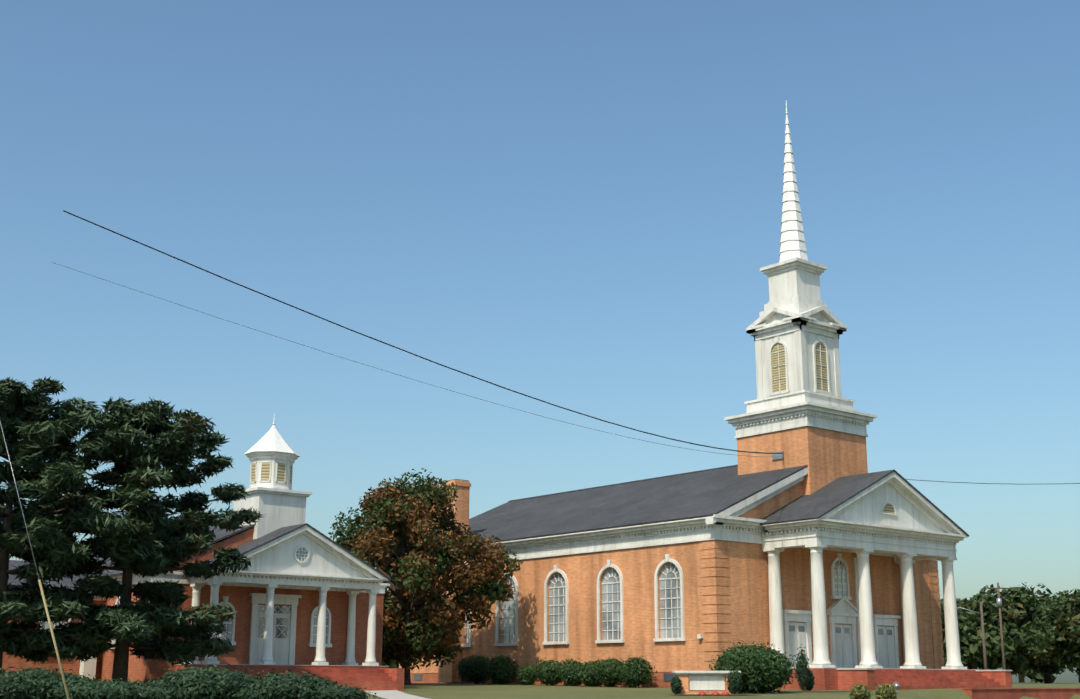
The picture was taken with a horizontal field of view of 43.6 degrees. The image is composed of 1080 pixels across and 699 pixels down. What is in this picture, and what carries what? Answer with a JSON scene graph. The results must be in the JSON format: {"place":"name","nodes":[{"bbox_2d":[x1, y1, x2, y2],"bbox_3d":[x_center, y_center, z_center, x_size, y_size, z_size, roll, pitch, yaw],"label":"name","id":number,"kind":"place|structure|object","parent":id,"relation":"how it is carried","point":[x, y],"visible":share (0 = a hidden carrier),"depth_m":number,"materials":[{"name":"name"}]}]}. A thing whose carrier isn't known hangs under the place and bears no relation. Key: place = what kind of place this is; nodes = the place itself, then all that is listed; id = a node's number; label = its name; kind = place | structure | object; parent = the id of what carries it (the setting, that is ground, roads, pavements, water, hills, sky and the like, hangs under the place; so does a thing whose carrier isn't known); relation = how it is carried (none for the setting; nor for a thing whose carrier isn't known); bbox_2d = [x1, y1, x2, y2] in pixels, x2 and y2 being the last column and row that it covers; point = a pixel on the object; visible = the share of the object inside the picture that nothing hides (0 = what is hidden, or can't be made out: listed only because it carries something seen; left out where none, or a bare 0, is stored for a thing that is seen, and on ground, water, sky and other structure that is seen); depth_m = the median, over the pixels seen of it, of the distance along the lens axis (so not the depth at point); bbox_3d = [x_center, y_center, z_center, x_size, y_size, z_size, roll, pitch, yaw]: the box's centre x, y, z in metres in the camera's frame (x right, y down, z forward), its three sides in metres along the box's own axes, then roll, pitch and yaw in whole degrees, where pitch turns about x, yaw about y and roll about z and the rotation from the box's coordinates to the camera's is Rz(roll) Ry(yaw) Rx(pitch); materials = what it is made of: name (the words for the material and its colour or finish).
{"place":"outdoors","nodes":[
{"label":"outdoors","id":0,"kind":"place"},
{"bbox_2d":[365,690,428,698],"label":"walkway","id":1,"kind":"structure","parent":0,"point":[391,694],"depth_m":51.41,"materials":[{"name":"concrete"}]},
{"bbox_2d":[0,0,1079,682],"label":"sky","id":2,"kind":"structure","parent":0,"point":[575,205],"materials":[{"name":"blue"}]},
{"bbox_2d":[359,682,1079,698],"bbox_3d":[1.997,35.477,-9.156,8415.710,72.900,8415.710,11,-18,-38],"label":"ground","id":3,"kind":"structure","parent":0,"point":[468,691],"depth_m":59.08,"materials":[{"name":"green plant"}]},
{"bbox_2d":[0,376,127,672],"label":"pine tree","id":4,"kind":"object","parent":3,"relation":"on","point":[57,546],"depth_m":48.28,"materials":[{"name":"green plant"}]},
{"bbox_2d":[0,397,265,681],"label":"pine tree","id":5,"kind":"object","parent":3,"relation":"on","point":[168,544],"depth_m":50.80,"materials":[{"name":"green plant"}]},
{"bbox_2d":[0,662,376,698],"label":"juniper hedge","id":6,"kind":"object","parent":3,"relation":"on","point":[191,683],"visible":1,"depth_m":39.58,"materials":[{"name":"green plant"}]},
{"bbox_2d":[2,414,404,690],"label":"chapel","id":7,"kind":"structure","parent":3,"relation":"on","point":[299,595],"depth_m":60.71,"materials":[{"name":"brick"}]},
{"bbox_2d":[382,591,400,667],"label":"tree","id":8,"kind":"object","parent":3,"relation":"on","point":[392,663],"visible":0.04,"depth_m":224.62,"materials":[{"name":"green plant"}]},
{"bbox_2d":[328,468,521,684],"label":"copper tree","id":9,"kind":"object","parent":3,"relation":"on","point":[381,510],"depth_m":72.34,"materials":[{"name":"plant"}]},
{"bbox_2d":[455,654,489,683],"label":"shrub","id":10,"kind":"object","parent":3,"relation":"on","point":[471,668],"visible":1,"depth_m":77.29,"materials":[{"name":"green plant"}]},
{"bbox_2d":[480,654,519,683],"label":"shrub","id":11,"kind":"object","parent":3,"relation":"on","point":[501,669],"visible":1,"depth_m":75.52,"materials":[{"name":"green plant"}]},
{"bbox_2d":[516,664,536,684],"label":"shrub","id":12,"kind":"object","parent":3,"relation":"on","point":[525,676],"visible":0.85,"depth_m":73.89,"materials":[{"name":"green plant"}]},
{"bbox_2d":[530,657,562,685],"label":"shrub","id":13,"kind":"object","parent":3,"relation":"on","point":[546,673],"visible":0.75,"depth_m":72.35,"materials":[{"name":"green plant"}]},
{"bbox_2d":[556,658,584,685],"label":"shrub","id":14,"kind":"object","parent":3,"relation":"on","point":[567,670],"visible":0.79,"depth_m":70.97,"materials":[{"name":"green plant"}]},
{"bbox_2d":[575,661,601,686],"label":"shrub","id":15,"kind":"object","parent":3,"relation":"on","point":[586,676],"visible":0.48,"depth_m":69.83,"materials":[{"name":"green plant"}]},
{"bbox_2d":[589,657,623,686],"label":"shrub","id":16,"kind":"object","parent":3,"relation":"on","point":[605,673],"visible":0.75,"depth_m":68.74,"materials":[{"name":"green plant"}]},
{"bbox_2d":[614,655,656,687],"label":"shrub","id":17,"kind":"object","parent":3,"relation":"on","point":[634,672],"visible":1,"depth_m":67.34,"materials":[{"name":"green plant"}]},
{"bbox_2d":[670,676,682,693],"bbox_3d":[5.603,13.938,55.485,0.547,1.044,0.532,11,-18,-38],"label":"shrub","id":18,"kind":"object","parent":3,"relation":"on","point":[676,685],"visible":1,"depth_m":55.39,"materials":[{"name":"green plant"}]},
{"bbox_2d":[393,101,1011,689],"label":"church","id":19,"kind":"structure","parent":3,"relation":"on","point":[823,547],"depth_m":72.58,"materials":[{"name":"brick"}]},
{"bbox_2d":[52,210,1079,483],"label":"overhead wires","id":20,"kind":"object","parent":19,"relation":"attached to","point":[776,454],"visible":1,"depth_m":30.60,"materials":[{"name":"grey"}]},
{"bbox_2d":[672,671,740,693],"bbox_3d":[6.908,13.965,56.035,2.760,1.250,0.760,1,-14,-2],"label":"church sign","id":21,"kind":"object","parent":3,"relation":"on","point":[698,682],"visible":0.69,"depth_m":55.89,"materials":[{"name":"brick"}]},
{"bbox_2d":[726,669,742,693],"bbox_3d":[7.908,13.706,55.091,0.660,1.332,0.670,11,-18,-38],"label":"shrub","id":22,"kind":"object","parent":3,"relation":"on","point":[734,678],"visible":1,"depth_m":55.01,"materials":[{"name":"green plant"}]},
{"bbox_2d":[708,641,799,692],"bbox_3d":[9.128,13.806,58.168,3.991,2.517,4.007,11,-18,-38],"label":"round bush","id":23,"kind":"object","parent":3,"relation":"on","point":[762,668],"visible":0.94,"depth_m":57.18,"materials":[{"name":"green plant"}]},
{"bbox_2d":[664,691,849,695],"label":"garden beds","id":24,"kind":"object","parent":3,"relation":"on","point":[714,693],"visible":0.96,"depth_m":54.24,"materials":[{"name":"brown soil"}]},
{"bbox_2d":[795,647,810,690],"bbox_3d":[12.106,14.784,62.213,0.740,2.423,0.713,11,-18,-38],"label":"shrub","id":25,"kind":"object","parent":3,"relation":"on","point":[803,672],"visible":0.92,"depth_m":62.04,"materials":[{"name":"green plant"}]},
{"bbox_2d":[806,669,814,690],"bbox_3d":[12.464,15.444,62.579,0.572,1.302,0.568,11,-18,-38],"label":"shrub","id":26,"kind":"object","parent":3,"relation":"on","point":[810,685],"visible":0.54,"depth_m":62.44,"materials":[{"name":"green plant"}]},
{"bbox_2d":[849,683,872,698],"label":"yellow shrub","id":27,"kind":"object","parent":3,"relation":"on","point":[859,691],"visible":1,"depth_m":41.33,"materials":[{"name":"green plant"}]},
{"bbox_2d":[873,684,897,698],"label":"yellow shrub","id":28,"kind":"object","parent":3,"relation":"on","point":[886,691],"visible":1,"depth_m":41.82,"materials":[{"name":"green plant"}]},
{"bbox_2d":[892,682,899,693],"bbox_3d":[15.389,14.630,58.268,0.258,0.597,0.360,6,-15,-21],"label":"spotlight","id":29,"kind":"object","parent":3,"relation":"on","point":[896,685],"visible":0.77,"depth_m":58.19,"materials":[{"name":"grey metal"}]},
{"bbox_2d":[939,599,997,669],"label":"tree","id":30,"kind":"object","parent":3,"relation":"on","point":[975,665],"visible":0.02,"depth_m":258.62,"materials":[{"name":"green plant"}]},
{"bbox_2d":[957,602,987,669],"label":"utility pole","id":31,"kind":"object","parent":3,"relation":"on","point":[983,641],"visible":0.56,"depth_m":103.42,"materials":[{"name":"brown wood"}]},
{"bbox_2d":[985,583,1011,669],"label":"utility pole","id":32,"kind":"object","parent":3,"relation":"on","point":[999,601],"visible":0.9,"depth_m":120.64,"materials":[{"name":"brown wood"}]},
{"bbox_2d":[960,584,1063,676],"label":"tree","id":33,"kind":"object","parent":3,"relation":"on","point":[1020,612],"depth_m":135.91,"materials":[{"name":"green plant"}]},
{"bbox_2d":[945,688,1079,698],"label":"brick retaining wall","id":34,"kind":"structure","parent":3,"relation":"on","point":[1018,693],"depth_m":68.57,"materials":[{"name":"brick"}]},
{"bbox_2d":[1011,668,1065,682],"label":"bush","id":35,"kind":"object","parent":3,"relation":"on","point":[1039,678],"depth_m":245.37,"materials":[{"name":"green plant"}]},
{"bbox_2d":[1065,666,1079,682],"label":"tree","id":36,"kind":"object","parent":3,"relation":"on","point":[1077,669],"depth_m":288.91,"materials":[{"name":"green plant"}]},
{"bbox_3d":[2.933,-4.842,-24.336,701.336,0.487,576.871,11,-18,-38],"label":"street","id":37,"kind":"structure","parent":0,"visible":0},
{"bbox_2d":[0,421,69,698],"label":"guy wire guard","id":38,"kind":"object","parent":37,"relation":"on","point":[53,638],"visible":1,"depth_m":28.75,"materials":[{"name":"yellow"}]},
{"bbox_2d":[940,602,999,668],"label":"tree","id":39,"kind":"object","parent":37,"relation":"on","point":[970,636],"depth_m":132.82,"materials":[{"name":"green plant"}]},
{"bbox_2d":[941,595,1009,669],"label":"tree","id":40,"kind":"object","parent":37,"relation":"on","point":[959,601],"depth_m":147.36,"materials":[{"name":"green plant"}]},
{"bbox_2d":[988,603,1043,682],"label":"tree","id":41,"kind":"object","parent":37,"relation":"on","point":[1030,670],"depth_m":176.33,"materials":[{"name":"green plant"}]},
{"bbox_2d":[1018,582,1069,682],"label":"tree","id":42,"kind":"object","parent":37,"relation":"on","point":[1042,669],"depth_m":146.80,"materials":[{"name":"green plant"}]},
{"bbox_2d":[1034,589,1079,672],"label":"tree","id":43,"kind":"object","parent":37,"relation":"on","point":[1064,618],"depth_m":136.77,"materials":[{"name":"green plant"}]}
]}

